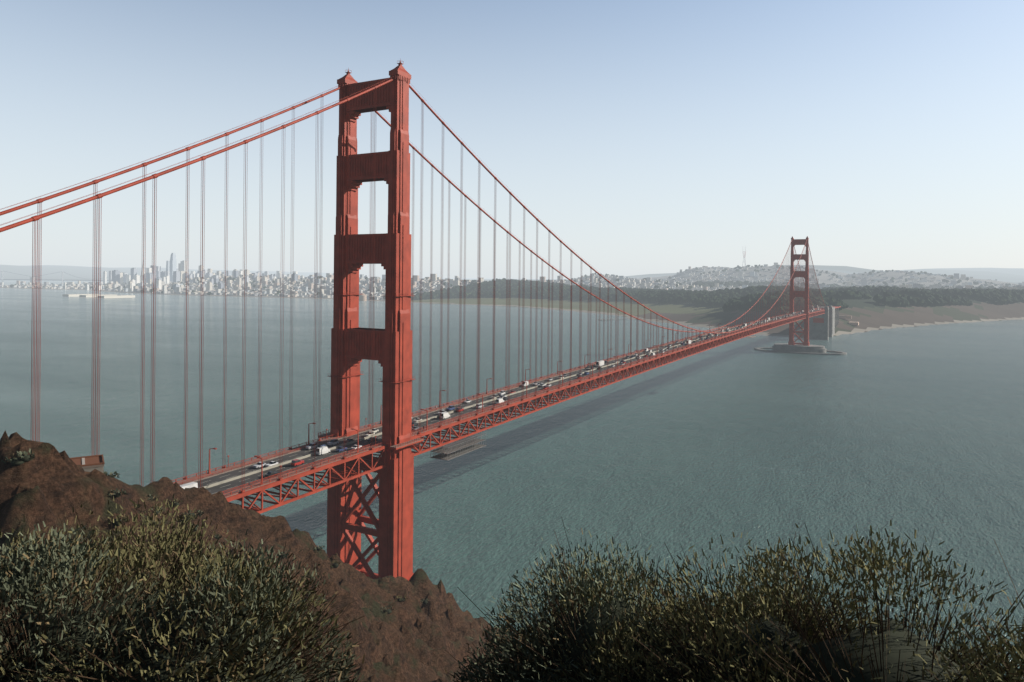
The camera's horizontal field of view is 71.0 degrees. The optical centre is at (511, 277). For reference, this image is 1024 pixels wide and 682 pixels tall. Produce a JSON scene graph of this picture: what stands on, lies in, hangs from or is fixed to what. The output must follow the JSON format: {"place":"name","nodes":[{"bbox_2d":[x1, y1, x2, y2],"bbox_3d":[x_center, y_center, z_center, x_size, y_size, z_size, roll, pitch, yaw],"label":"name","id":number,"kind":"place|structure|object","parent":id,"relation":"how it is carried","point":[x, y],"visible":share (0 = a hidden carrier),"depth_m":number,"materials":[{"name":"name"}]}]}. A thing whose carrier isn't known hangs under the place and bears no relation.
{"place":"outdoors","nodes":[
{"label":"outdoors","id":0,"kind":"place"},
{"bbox_2d":[0,430,520,681],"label":"headland","id":1,"kind":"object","parent":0,"point":[411,638],"depth_m":159.57,"materials":[{"name":"brown soil"}]},
{"bbox_2d":[70,454,104,472],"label":"bunker ruin","id":2,"kind":"object","parent":1,"relation":"on","point":[90,463],"visible":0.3,"depth_m":139.09,"materials":[{"name":"concrete"}]},
{"bbox_2d":[0,449,1023,681],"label":"scrub bushes","id":3,"kind":"object","parent":1,"relation":"on","point":[66,615],"visible":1,"depth_m":3.65,"materials":[{"name":"green plant"}]},
{"bbox_2d":[0,277,1023,668],"bbox_3d":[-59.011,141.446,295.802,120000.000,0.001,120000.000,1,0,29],"label":"sea water","id":4,"kind":"structure","parent":0,"point":[908,431],"depth_m":666.66,"materials":[{"name":"teal liquid"}]},
{"bbox_2d":[0,271,130,283],"bbox_3d":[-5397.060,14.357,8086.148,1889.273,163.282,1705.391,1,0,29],"label":"bay bridge","id":5,"kind":"structure","parent":4,"relation":"in","point":[30,279],"depth_m":8124.99,"materials":[{"name":"metal"}]},
{"bbox_2d":[327,60,809,580],"bbox_3d":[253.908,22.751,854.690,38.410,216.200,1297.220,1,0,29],"label":"bridge towers","id":6,"kind":"structure","parent":4,"relation":"in","point":[389,346],"depth_m":291.32,"materials":[{"name":"red metal"}]},
{"bbox_2d":[0,76,824,492],"bbox_3d":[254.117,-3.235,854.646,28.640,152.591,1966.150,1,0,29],"label":"suspension cables","id":7,"kind":"object","parent":6,"relation":"attached to","point":[144,164],"visible":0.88,"depth_m":247.89,"materials":[{"name":"red metal"}]},
{"bbox_2d":[31,88,821,490],"bbox_3d":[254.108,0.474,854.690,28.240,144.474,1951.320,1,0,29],"label":"suspender cables","id":8,"kind":"object","parent":7,"relation":"hanging from","point":[95,352],"visible":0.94,"depth_m":275.89,"materials":[{"name":"red metal"}]},
{"bbox_2d":[172,309,824,513],"bbox_3d":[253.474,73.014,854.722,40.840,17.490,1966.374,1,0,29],"label":"bridge deck truss","id":9,"kind":"object","parent":6,"relation":"on","point":[676,355],"visible":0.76,"depth_m":335.39,"materials":[{"name":"red metal"}]},
{"bbox_2d":[430,431,486,459],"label":"ship","id":10,"kind":"object","parent":9,"relation":"hanging from","point":[452,450],"visible":0.92,"depth_m":325.69,"materials":[{"name":"silver metal"}]},
{"bbox_2d":[173,310,820,497],"bbox_3d":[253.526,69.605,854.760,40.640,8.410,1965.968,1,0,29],"label":"bridge roadway","id":11,"kind":"structure","parent":9,"relation":"on","point":[232,473],"depth_m":294.92,"materials":[{"name":"grey asphalt"}]},
{"bbox_2d":[180,308,819,488],"bbox_3d":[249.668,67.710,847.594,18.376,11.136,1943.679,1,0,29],"label":"vehicles","id":12,"kind":"object","parent":11,"relation":"on","point":[322,449],"visible":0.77,"depth_m":352.89,"materials":[{"name":"paint"}]},
{"bbox_2d":[203,310,813,488],"bbox_3d":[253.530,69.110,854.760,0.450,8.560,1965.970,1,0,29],"label":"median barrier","id":13,"kind":"object","parent":11,"relation":"on","point":[270,467],"visible":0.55,"depth_m":292.80,"materials":[{"name":"beige"}]},
{"bbox_2d":[208,306,822,484],"bbox_3d":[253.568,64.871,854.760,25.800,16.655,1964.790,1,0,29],"label":"lamp posts","id":14,"kind":"object","parent":11,"relation":"on","point":[209,472],"visible":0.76,"depth_m":321.19,"materials":[{"name":"metal"}]},
{"bbox_2d":[754,343,846,354],"bbox_3d":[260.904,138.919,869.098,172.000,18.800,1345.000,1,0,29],"label":"bridge piers","id":15,"kind":"structure","parent":4,"relation":"in","point":[798,349],"depth_m":1390.29,"materials":[{"name":"grey concrete"}]},
{"bbox_2d":[0,266,1023,336],"bbox_3d":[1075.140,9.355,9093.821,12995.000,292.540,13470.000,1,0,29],"label":"land","id":16,"kind":"structure","parent":0,"point":[869,314],"depth_m":2837.10,"materials":[{"name":"green plant"}]},
{"bbox_2d":[0,253,1023,300],"bbox_3d":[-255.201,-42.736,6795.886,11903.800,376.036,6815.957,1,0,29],"label":"city buildings","id":17,"kind":"structure","parent":16,"relation":"on","point":[163,280],"depth_m":5744.36,"materials":[{"name":"grey concrete"}]},
{"bbox_2d":[10,264,1023,314],"bbox_3d":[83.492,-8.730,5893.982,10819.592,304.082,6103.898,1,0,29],"label":"trees","id":18,"kind":"object","parent":16,"relation":"on","point":[726,299],"visible":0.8,"depth_m":3243.41,"materials":[{"name":"green plant"}]},
{"bbox_2d":[809,305,838,339],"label":"concrete pylons","id":19,"kind":"object","parent":16,"relation":"on","point":[825,330],"visible":0.84,"depth_m":1709.70,"materials":[{"name":"grey concrete"}]},
{"bbox_2d":[813,306,839,322],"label":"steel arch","id":20,"kind":"object","parent":19,"relation":"on","point":[818,320],"visible":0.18,"depth_m":1709.16,"materials":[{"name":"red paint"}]},
{"bbox_2d":[836,315,858,325],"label":"buildings","id":21,"kind":"structure","parent":16,"relation":"on","point":[851,323],"depth_m":2155.18,"materials":[{"name":"beige concrete"}]},
{"bbox_2d":[0,265,1023,283],"bbox_3d":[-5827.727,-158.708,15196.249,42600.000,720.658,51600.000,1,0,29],"label":"distant hills","id":22,"kind":"structure","parent":0,"point":[1013,275],"depth_m":18640.60,"materials":[{"name":"grey"}]},
{"bbox_2d":[0,0,1023,278],"label":"sky","id":23,"kind":"structure","parent":0,"point":[647,136],"materials":[{"name":"blue"}]}
]}

